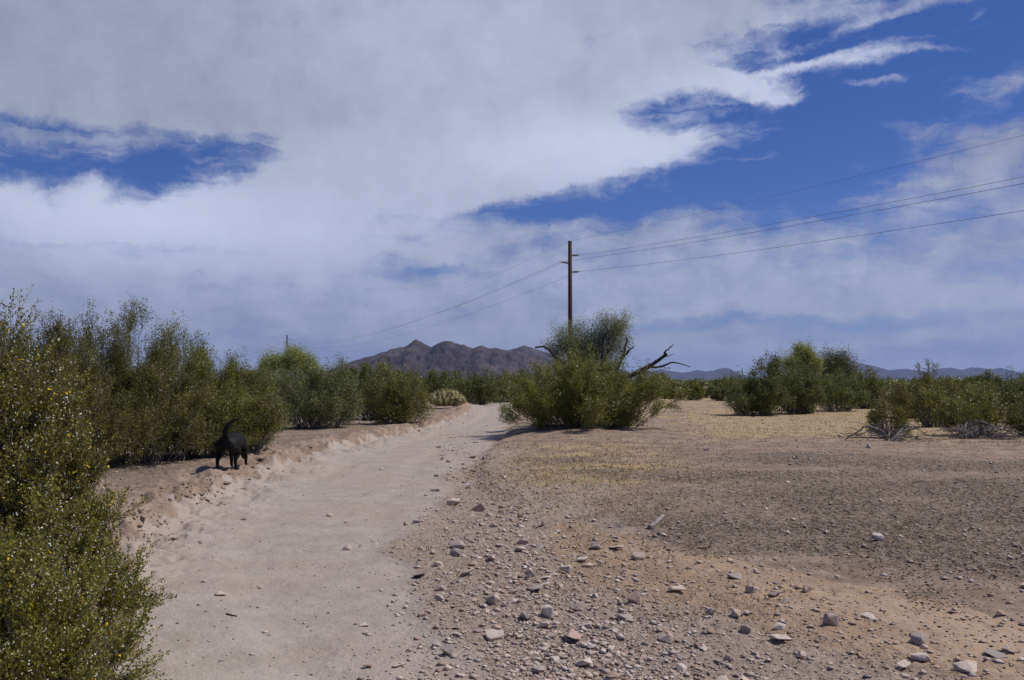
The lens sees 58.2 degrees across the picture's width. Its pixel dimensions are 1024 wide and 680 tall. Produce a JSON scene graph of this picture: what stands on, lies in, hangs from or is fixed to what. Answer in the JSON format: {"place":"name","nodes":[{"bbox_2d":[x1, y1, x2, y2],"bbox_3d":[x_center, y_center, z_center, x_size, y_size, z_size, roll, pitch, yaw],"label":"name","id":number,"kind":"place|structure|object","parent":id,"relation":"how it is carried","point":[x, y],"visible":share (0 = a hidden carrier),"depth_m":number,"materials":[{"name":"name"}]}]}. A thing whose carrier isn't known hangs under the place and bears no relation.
{"place":"outdoors","nodes":[
{"label":"outdoors","id":0,"kind":"place"},
{"bbox_2d":[324,339,635,380],"bbox_3d":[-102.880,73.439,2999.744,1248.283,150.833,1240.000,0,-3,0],"label":"mountain","id":1,"kind":"structure","parent":0,"point":[444,355],"depth_m":2712.29,"materials":[{"name":"stone"}]},
{"bbox_2d":[0,0,1023,378],"label":"sky","id":2,"kind":"structure","parent":0,"point":[260,171],"materials":[{"name":"white"}]},
{"bbox_2d":[1,387,1023,679],"bbox_3d":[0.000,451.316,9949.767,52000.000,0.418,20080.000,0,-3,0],"label":"ground","id":3,"kind":"structure","parent":0,"point":[297,551],"depth_m":8.67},
{"bbox_2d":[0,284,120,651],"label":"creosote bush","id":4,"kind":"object","parent":3,"relation":"on","point":[37,442],"visible":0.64,"depth_m":4.57,"materials":[{"name":"green plant"}]},
{"bbox_2d":[2,306,142,459],"bbox_3d":[-7.121,0.748,13.980,2.901,2.661,2.413,0,-3,0],"label":"creosote bush","id":5,"kind":"object","parent":3,"relation":"on","point":[63,348],"visible":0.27,"depth_m":13.91,"materials":[{"name":"green plant"}]},
{"bbox_2d":[0,470,174,679],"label":"creosote bush","id":6,"kind":"object","parent":3,"relation":"on","point":[49,648],"visible":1,"depth_m":3.54,"materials":[{"name":"green plant"}]},
{"bbox_2d":[50,472,176,679],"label":"creosote bush","id":7,"kind":"object","parent":3,"relation":"on","point":[117,596],"visible":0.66,"depth_m":4.56,"materials":[{"name":"green plant"}]},
{"bbox_2d":[71,295,228,466],"bbox_3d":[-6.497,0.675,15.436,3.308,2.923,2.850,0,-3,0],"label":"creosote bush","id":8,"kind":"object","parent":3,"relation":"on","point":[155,420],"visible":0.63,"depth_m":15.29,"materials":[{"name":"green plant"}]},
{"bbox_2d":[130,311,270,458],"bbox_3d":[-5.871,0.801,16.674,2.853,2.768,2.178,0,-3,0],"label":"creosote bush","id":9,"kind":"object","parent":3,"relation":"on","point":[231,396],"visible":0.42,"depth_m":16.51,"materials":[{"name":"green plant"}]},
{"bbox_2d":[214,591,227,595],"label":"stone","id":10,"kind":"object","parent":3,"relation":"on","point":[219,593],"visible":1,"depth_m":6.71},
{"bbox_2d":[215,418,249,469],"bbox_3d":[-4.266,1.581,14.204,0.398,0.790,1.087,0,-3,0],"label":"dog","id":11,"kind":"object","parent":3,"relation":"on","point":[235,444],"visible":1,"depth_m":13.79},
{"bbox_2d":[221,359,292,453],"bbox_3d":[-4.939,1.243,17.242,1.641,1.808,1.456,1,-3,-14],"label":"creosote bush","id":12,"kind":"object","parent":3,"relation":"on","point":[263,429],"visible":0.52,"depth_m":17.11,"materials":[{"name":"green plant"}]},
{"bbox_2d":[241,365,301,422],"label":"creosote bush","id":13,"kind":"object","parent":3,"relation":"on","point":[271,372],"visible":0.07,"depth_m":29.69,"materials":[{"name":"green plant"}]},
{"bbox_2d":[254,338,323,383],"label":"palo verde tree","id":14,"kind":"object","parent":3,"relation":"on","point":[286,360],"visible":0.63,"depth_m":43.68,"materials":[{"name":"green plant"}]},
{"bbox_2d":[271,350,366,429],"bbox_3d":[-5.912,1.488,27.637,3.046,2.424,2.546,0,-3,0],"label":"creosote bush","id":15,"kind":"object","parent":3,"relation":"on","point":[326,409],"visible":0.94,"depth_m":27.39,"materials":[{"name":"green plant"}]},
{"bbox_2d":[99,419,547,553],"bbox_3d":[-2.271,2.480,23.055,5.383,0.344,30.677,0,-3,0],"label":"bank rubble","id":16,"kind":"object","parent":3,"relation":"on","point":[200,498],"visible":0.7,"depth_m":11.44,"materials":[{"name":"stone"}]},
{"bbox_2d":[347,366,371,379],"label":"scrub bush","id":17,"kind":"object","parent":3,"relation":"on","point":[353,369],"visible":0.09,"depth_m":86.00,"materials":[{"name":"green plant"}]},
{"bbox_2d":[341,360,397,419],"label":"creosote bush","id":18,"kind":"object","parent":3,"relation":"on","point":[365,376],"visible":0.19,"depth_m":33.22,"materials":[{"name":"green plant"}]},
{"bbox_2d":[380,368,413,388],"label":"scrub bush","id":19,"kind":"object","parent":3,"relation":"on","point":[400,375],"visible":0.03,"depth_m":81.37,"materials":[{"name":"green plant"}]},
{"bbox_2d":[357,356,440,424],"bbox_3d":[-3.605,1.641,30.026,2.918,2.271,2.099,0,-3,0],"label":"creosote bush","id":20,"kind":"object","parent":3,"relation":"on","point":[403,405],"visible":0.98,"depth_m":29.68,"materials":[{"name":"green plant"}]},
{"bbox_2d":[406,370,430,394],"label":"scrub bush","id":21,"kind":"object","parent":3,"relation":"on","point":[415,383],"visible":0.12,"depth_m":84.41,"materials":[{"name":"green plant"}]},
{"bbox_2d":[434,594,443,599],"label":"stone","id":22,"kind":"object","parent":3,"relation":"on","point":[439,596],"visible":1,"depth_m":6.58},
{"bbox_2d":[436,585,446,590],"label":"stone","id":23,"kind":"object","parent":3,"relation":"on","point":[441,588],"visible":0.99,"depth_m":6.88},
{"bbox_2d":[420,367,466,395],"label":"creosote bush","id":24,"kind":"object","parent":3,"relation":"on","point":[436,382],"visible":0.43,"depth_m":65.33,"materials":[{"name":"green plant"}]},
{"bbox_2d":[441,644,452,654],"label":"stone","id":25,"kind":"object","parent":3,"relation":"on","point":[447,649],"visible":1,"depth_m":5.27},
{"bbox_2d":[428,388,466,406],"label":"cholla bush","id":26,"kind":"object","parent":3,"relation":"on","point":[452,397],"visible":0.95,"depth_m":46.56,"materials":[{"name":"plant"}]},
{"bbox_2d":[446,498,461,504],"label":"stone","id":27,"kind":"object","parent":3,"relation":"on","point":[452,501],"visible":0.97,"depth_m":11.51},
{"bbox_2d":[450,548,462,555],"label":"stone","id":28,"kind":"object","parent":3,"relation":"on","point":[455,552],"visible":1,"depth_m":8.18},
{"bbox_2d":[448,538,465,548],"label":"stone","id":29,"kind":"object","parent":3,"relation":"on","point":[458,543],"visible":0.89,"depth_m":8.52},
{"bbox_2d":[443,366,502,404],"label":"creosote bush","id":30,"kind":"object","parent":3,"relation":"on","point":[481,390],"visible":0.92,"depth_m":61.29,"materials":[{"name":"green plant"}]},
{"bbox_2d":[471,503,485,511],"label":"stone","id":31,"kind":"object","parent":3,"relation":"on","point":[480,507],"visible":0.95,"depth_m":11.02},
{"bbox_2d":[485,592,500,603],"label":"stone","id":32,"kind":"object","parent":3,"relation":"on","point":[492,598],"visible":1,"depth_m":6.44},
{"bbox_2d":[486,629,503,640],"bbox_3d":[-0.105,1.790,5.594,0.123,0.042,0.086,-5,12,-25],"label":"stone","id":33,"kind":"object","parent":3,"relation":"on","point":[493,634],"visible":1,"depth_m":5.58,"materials":[{"name":"stone"}]},
{"bbox_2d":[484,371,515,402],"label":"creosote bush","id":34,"kind":"object","parent":3,"relation":"on","point":[500,390],"visible":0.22,"depth_m":69.42,"materials":[{"name":"green plant"}]},
{"bbox_2d":[517,539,527,544],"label":"stone","id":35,"kind":"object","parent":3,"relation":"on","point":[523,542],"visible":0.8,"depth_m":8.70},
{"bbox_2d":[519,613,533,618],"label":"stone","id":36,"kind":"object","parent":3,"relation":"on","point":[525,616],"visible":1,"depth_m":5.95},
{"bbox_2d":[526,583,541,590],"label":"stone","id":37,"kind":"object","parent":3,"relation":"on","point":[533,588],"visible":1,"depth_m":6.80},
{"bbox_2d":[531,665,546,672],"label":"stone","id":38,"kind":"object","parent":3,"relation":"on","point":[538,669],"visible":1,"depth_m":4.91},
{"bbox_2d":[62,417,1023,679],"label":"dark debris","id":39,"kind":"object","parent":3,"relation":"on","point":[794,543],"visible":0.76,"depth_m":8.74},
{"bbox_2d":[538,621,548,627],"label":"stone","id":40,"kind":"object","parent":3,"relation":"on","point":[544,624],"visible":1,"depth_m":5.80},
{"bbox_2d":[540,605,555,618],"bbox_3d":[0.236,1.795,6.072,0.075,0.092,0.090,-8,-3,-30],"label":"stone","id":41,"kind":"object","parent":3,"relation":"on","point":[547,611],"visible":1,"depth_m":6.05,"materials":[{"name":"stone"}]},
{"bbox_2d":[76,372,1023,386],"bbox_3d":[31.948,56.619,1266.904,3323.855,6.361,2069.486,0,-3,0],"label":"scrub vegetation","id":42,"kind":"object","parent":3,"relation":"on","point":[679,381],"visible":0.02,"depth_m":272.04,"materials":[{"name":"green plant"}]},
{"bbox_2d":[559,565,571,572],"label":"stone","id":43,"kind":"object","parent":3,"relation":"on","point":[567,568],"visible":1,"depth_m":7.46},
{"bbox_2d":[560,241,579,360],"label":"utility pole","id":44,"kind":"object","parent":3,"relation":"on","point":[569,263],"visible":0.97,"depth_m":69.15,"materials":[{"name":"brown wood"}]},
{"bbox_2d":[192,135,1022,354],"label":"power cable","id":45,"kind":"object","parent":44,"relation":"attached to","point":[715,209],"visible":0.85,"depth_m":49.12,"materials":[{"name":"metal"}]},
{"bbox_2d":[219,183,1023,360],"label":"power cable","id":46,"kind":"object","parent":44,"relation":"attached to","point":[745,233],"visible":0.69,"depth_m":44.80,"materials":[{"name":"metal"}]},
{"bbox_2d":[243,177,1021,355],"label":"power cable","id":47,"kind":"object","parent":44,"relation":"attached to","point":[711,234],"visible":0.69,"depth_m":50.11,"materials":[{"name":"metal"}]},
{"bbox_2d":[257,210,1023,356],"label":"power cable","id":48,"kind":"object","parent":44,"relation":"attached to","point":[747,251],"visible":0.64,"depth_m":47.80,"materials":[{"name":"metal"}]},
{"bbox_2d":[564,628,580,640],"bbox_3d":[0.369,1.784,5.554,0.136,0.035,0.130,6,4,-41],"label":"stone","id":49,"kind":"object","parent":3,"relation":"on","point":[572,633],"visible":1,"depth_m":5.54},
{"bbox_2d":[570,602,583,609],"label":"stone","id":50,"kind":"object","parent":3,"relation":"on","point":[577,606],"visible":1,"depth_m":6.29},
{"bbox_2d":[575,622,591,627],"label":"stone","id":51,"kind":"object","parent":3,"relation":"on","point":[587,625],"visible":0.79,"depth_m":5.77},
{"bbox_2d":[576,657,592,665],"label":"stone","id":52,"kind":"object","parent":3,"relation":"on","point":[586,661],"visible":1,"depth_m":5.02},
{"bbox_2d":[535,306,638,369],"bbox_3d":[2.337,0.793,28.845,3.258,3.850,2.490,0,-3,0],"label":"ironwood tree","id":53,"kind":"object","parent":3,"relation":"on","point":[614,333],"visible":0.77,"depth_m":28.46,"materials":[{"name":"green plant"}]},
{"bbox_2d":[586,650,596,655],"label":"stone","id":54,"kind":"object","parent":3,"relation":"on","point":[590,653],"visible":1,"depth_m":5.23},
{"bbox_2d":[591,542,600,549],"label":"stone","id":55,"kind":"object","parent":3,"relation":"on","point":[596,546],"visible":1,"depth_m":8.42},
{"bbox_2d":[497,341,698,428],"bbox_3d":[1.950,1.233,25.456,5.074,2.436,4.427,2,-3,-33],"label":"creosote bush","id":56,"kind":"object","parent":3,"relation":"on","point":[582,397],"visible":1,"depth_m":24.77,"materials":[{"name":"green plant"}]},
{"bbox_2d":[606,671,616,677],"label":"stone","id":57,"kind":"object","parent":3,"relation":"on","point":[612,674],"visible":1,"depth_m":4.81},
{"bbox_2d":[535,332,689,382],"bbox_3d":[2.955,1.204,27.257,4.535,2.869,0.846,0,-3,0],"label":"dead tree","id":58,"kind":"object","parent":3,"relation":"on","point":[664,355],"visible":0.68,"depth_m":27.26,"materials":[{"name":"wood"}]},
{"bbox_2d":[617,614,632,619],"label":"stone","id":59,"kind":"object","parent":3,"relation":"on","point":[625,616],"visible":0.73,"depth_m":6.04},
{"bbox_2d":[627,591,639,604],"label":"stone","id":60,"kind":"object","parent":3,"relation":"on","point":[634,597],"visible":0.93,"depth_m":6.42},
{"bbox_2d":[633,552,645,559],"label":"stone","id":61,"kind":"object","parent":3,"relation":"on","point":[639,555],"visible":1,"depth_m":8.00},
{"bbox_2d":[647,514,664,529],"bbox_3d":[1.541,1.930,9.780,0.058,0.075,0.731,-1,-3,21],"label":"weathered stick","id":62,"kind":"object","parent":3,"relation":"on","point":[655,522],"visible":1,"depth_m":9.68,"materials":[{"name":"grey wood"}]},
{"bbox_2d":[648,370,670,385],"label":"scrub bush","id":63,"kind":"object","parent":3,"relation":"on","point":[668,380],"visible":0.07,"depth_m":93.91,"materials":[{"name":"green plant"}]},
{"bbox_2d":[660,379,679,398],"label":"scrub bush","id":64,"kind":"object","parent":3,"relation":"on","point":[674,387],"visible":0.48,"depth_m":77.54,"materials":[{"name":"green plant"}]},
{"bbox_2d":[668,586,686,590],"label":"stone","id":65,"kind":"object","parent":3,"relation":"on","point":[675,588],"visible":1,"depth_m":6.72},
{"bbox_2d":[676,663,686,672],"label":"stone","id":66,"kind":"object","parent":3,"relation":"on","point":[682,667],"visible":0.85,"depth_m":4.91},
{"bbox_2d":[675,381,706,400],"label":"scrub bush","id":67,"kind":"object","parent":3,"relation":"on","point":[696,389],"visible":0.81,"depth_m":71.58,"materials":[{"name":"green plant"}]},
{"bbox_2d":[704,608,716,614],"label":"stone","id":68,"kind":"object","parent":3,"relation":"on","point":[710,611],"visible":0.99,"depth_m":6.07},
{"bbox_2d":[703,384,725,397],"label":"scrub bush","id":69,"kind":"object","parent":3,"relation":"on","point":[709,388],"visible":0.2,"depth_m":83.58,"materials":[{"name":"green plant"}]},
{"bbox_2d":[708,387,731,400],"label":"scrub bush","id":70,"kind":"object","parent":3,"relation":"on","point":[715,394],"visible":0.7,"depth_m":69.76,"materials":[{"name":"green plant"}]},
{"bbox_2d":[717,375,736,387],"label":"scrub bush","id":71,"kind":"object","parent":3,"relation":"on","point":[720,384],"visible":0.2,"depth_m":108.28,"materials":[{"name":"green plant"}]},
{"bbox_2d":[723,655,734,660],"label":"stone","id":72,"kind":"object","parent":3,"relation":"on","point":[727,658],"visible":1,"depth_m":5.08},
{"bbox_2d":[727,572,741,578],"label":"stone","id":73,"kind":"object","parent":3,"relation":"on","point":[736,575],"visible":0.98,"depth_m":7.16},
{"bbox_2d":[731,608,740,616],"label":"stone","id":74,"kind":"object","parent":3,"relation":"on","point":[735,612],"visible":1,"depth_m":5.99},
{"bbox_2d":[739,625,750,633],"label":"stone","id":75,"kind":"object","parent":3,"relation":"on","point":[746,628],"visible":0.99,"depth_m":5.69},
{"bbox_2d":[746,585,755,592],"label":"stone","id":76,"kind":"object","parent":3,"relation":"on","point":[750,589],"visible":0.99,"depth_m":6.66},
{"bbox_2d":[721,352,796,415],"bbox_3d":[10.177,1.649,38.075,3.334,3.044,2.715,0,-3,0],"label":"creosote bush","id":77,"kind":"object","parent":3,"relation":"on","point":[760,395],"visible":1,"depth_m":37.59,"materials":[{"name":"green plant"}]},
{"bbox_2d":[772,622,784,630],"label":"stone","id":78,"kind":"object","parent":3,"relation":"on","point":[779,626],"visible":1,"depth_m":5.79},
{"bbox_2d":[768,633,790,639],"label":"stone","id":79,"kind":"object","parent":3,"relation":"on","point":[778,636],"visible":1,"depth_m":5.49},
{"bbox_2d":[774,336,827,380],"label":"palo verde tree","id":80,"kind":"object","parent":3,"relation":"on","point":[803,353],"visible":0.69,"depth_m":42.78,"materials":[{"name":"green plant"}]},
{"bbox_2d":[797,650,806,656],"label":"stone","id":81,"kind":"object","parent":3,"relation":"on","point":[802,654],"visible":1,"depth_m":5.09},
{"bbox_2d":[776,355,830,413],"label":"creosote bush","id":82,"kind":"object","parent":3,"relation":"on","point":[806,397],"visible":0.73,"depth_m":39.05,"materials":[{"name":"green plant"}]},
{"bbox_2d":[802,584,810,592],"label":"stone","id":83,"kind":"object","parent":3,"relation":"on","point":[806,587],"visible":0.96,"depth_m":6.67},
{"bbox_2d":[822,613,839,625],"bbox_3d":[2.019,1.774,5.826,0.090,0.093,0.074,-4,7,43],"label":"stone","id":84,"kind":"object","parent":3,"relation":"on","point":[831,619],"visible":0.96,"depth_m":5.80,"materials":[{"name":"stone"}]},
{"bbox_2d":[813,341,864,403],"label":"mesquite tree","id":85,"kind":"object","parent":3,"relation":"on","point":[837,362],"visible":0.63,"depth_m":43.84,"materials":[{"name":"green plant"}]},
{"bbox_2d":[816,365,871,411],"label":"creosote bush","id":86,"kind":"object","parent":3,"relation":"on","point":[841,393],"visible":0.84,"depth_m":41.54,"materials":[{"name":"green plant"}]},
{"bbox_2d":[839,365,895,408],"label":"creosote bush","id":87,"kind":"object","parent":3,"relation":"on","point":[873,381],"visible":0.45,"depth_m":46.62,"materials":[{"name":"green plant"}]},
{"bbox_2d":[861,612,874,618],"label":"stone","id":88,"kind":"object","parent":3,"relation":"on","point":[869,615],"visible":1,"depth_m":5.98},
{"bbox_2d":[871,532,884,540],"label":"stone","id":89,"kind":"object","parent":3,"relation":"on","point":[878,536],"visible":1,"depth_m":8.54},
{"bbox_2d":[833,422,940,440],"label":"dead branch","id":90,"kind":"object","parent":3,"relation":"on","point":[898,435],"visible":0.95,"depth_m":21.48,"materials":[{"name":"grey wood"}]},
{"bbox_2d":[862,395,914,437],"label":"creosote bush","id":91,"kind":"object","parent":3,"relation":"on","point":[898,414],"visible":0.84,"depth_m":22.45,"materials":[{"name":"green plant"}]},
{"bbox_2d":[897,659,910,668],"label":"stone","id":92,"kind":"object","parent":3,"relation":"on","point":[902,664],"visible":1,"depth_m":4.92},
{"bbox_2d":[874,372,948,417],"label":"creosote bush","id":93,"kind":"object","parent":3,"relation":"on","point":[900,397],"visible":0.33,"depth_m":35.73,"materials":[{"name":"green plant"}]},
{"bbox_2d":[910,632,925,644],"bbox_3d":[2.385,1.747,5.384,0.072,0.057,0.104,0,-3,-5],"label":"stone","id":94,"kind":"object","parent":3,"relation":"on","point":[917,638],"visible":0.99,"depth_m":5.37,"materials":[{"name":"stone"}]},
{"bbox_2d":[910,652,930,660],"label":"stone","id":95,"kind":"object","parent":3,"relation":"on","point":[920,656],"visible":1,"depth_m":5.06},
{"bbox_2d":[913,358,943,387],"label":"sapling","id":96,"kind":"object","parent":3,"relation":"on","point":[922,372],"visible":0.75,"depth_m":49.93,"materials":[{"name":"green plant"}]},
{"bbox_2d":[905,383,959,426],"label":"creosote bush","id":97,"kind":"object","parent":3,"relation":"on","point":[926,402],"visible":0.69,"depth_m":27.85,"materials":[{"name":"green plant"}]},
{"bbox_2d":[915,373,999,420],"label":"creosote bush","id":98,"kind":"object","parent":3,"relation":"on","point":[952,387],"visible":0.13,"depth_m":32.81,"materials":[{"name":"green plant"}]},
{"bbox_2d":[894,440,1023,443],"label":"dead branch","id":99,"kind":"object","parent":3,"relation":"on","point":[967,441],"visible":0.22,"depth_m":20.82,"materials":[{"name":"grey wood"}]},
{"bbox_2d":[952,660,976,672],"bbox_3d":[2.418,1.742,4.892,0.127,0.048,0.116,-14,5,12],"label":"stone","id":100,"kind":"object","parent":3,"relation":"on","point":[967,666],"visible":1,"depth_m":4.89,"materials":[{"name":"stone"}]},
{"bbox_2d":[960,374,981,391],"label":"scrub bush","id":101,"kind":"object","parent":3,"relation":"on","point":[971,379],"visible":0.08,"depth_m":65.69,"materials":[{"name":"green plant"}]},
{"bbox_2d":[928,380,1022,436],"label":"creosote bush","id":102,"kind":"object","parent":3,"relation":"on","point":[985,405],"visible":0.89,"depth_m":23.12,"materials":[{"name":"green plant"}]},
{"bbox_2d":[928,419,1023,439],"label":"dead branch","id":103,"kind":"object","parent":3,"relation":"on","point":[979,431],"visible":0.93,"depth_m":22.07,"materials":[{"name":"grey wood"}]},
{"bbox_2d":[966,365,1023,410],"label":"creosote bush","id":104,"kind":"object","parent":3,"relation":"on","point":[1011,388],"visible":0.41,"depth_m":43.59,"materials":[{"name":"green plant"}]},
{"bbox_2d":[984,648,1007,658],"bbox_3d":[2.682,1.742,5.105,0.067,0.038,0.116,2,-3,-30],"label":"stone","id":105,"kind":"object","parent":3,"relation":"on","point":[994,653],"visible":1,"depth_m":5.10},
{"bbox_2d":[1003,390,1023,435],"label":"creosote bush","id":106,"kind":"object","parent":3,"relation":"on","point":[1018,419],"visible":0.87,"depth_m":22.82,"materials":[{"name":"green plant"}]},
{"bbox_2d":[51,414,1023,679],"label":"gravel","id":107,"kind":"structure","parent":0,"point":[585,644],"depth_m":6.03,"materials":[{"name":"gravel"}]},
{"bbox_2d":[460,569,471,575],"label":"stone","id":108,"kind":"object","parent":107,"relation":"on","point":[464,572],"visible":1,"depth_m":7.32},
{"bbox_2d":[550,656,559,661],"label":"stone","id":109,"kind":"object","parent":107,"relation":"on","point":[554,658],"visible":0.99,"depth_m":5.09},
{"bbox_2d":[659,634,675,642],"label":"stone","id":110,"kind":"object","parent":107,"relation":"on","point":[669,638],"visible":1,"depth_m":5.50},
{"bbox_2d":[101,401,1023,620],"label":"dry grass","id":111,"kind":"structure","parent":0,"point":[617,480],"depth_m":13.57,"materials":[{"name":"plant"}]},
{"bbox_2d":[511,345,647,379],"bbox_3d":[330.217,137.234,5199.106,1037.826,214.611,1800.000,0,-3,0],"label":"mountain","id":112,"kind":"structure","parent":0,"point":[531,350],"depth_m":5069.10,"materials":[{"name":"stone"}]},
{"bbox_2d":[643,360,1023,380],"bbox_3d":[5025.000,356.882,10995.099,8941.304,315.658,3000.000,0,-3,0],"label":"mountain","id":113,"kind":"structure","parent":0,"point":[909,374],"depth_m":10391.88,"materials":[{"name":"stone"}]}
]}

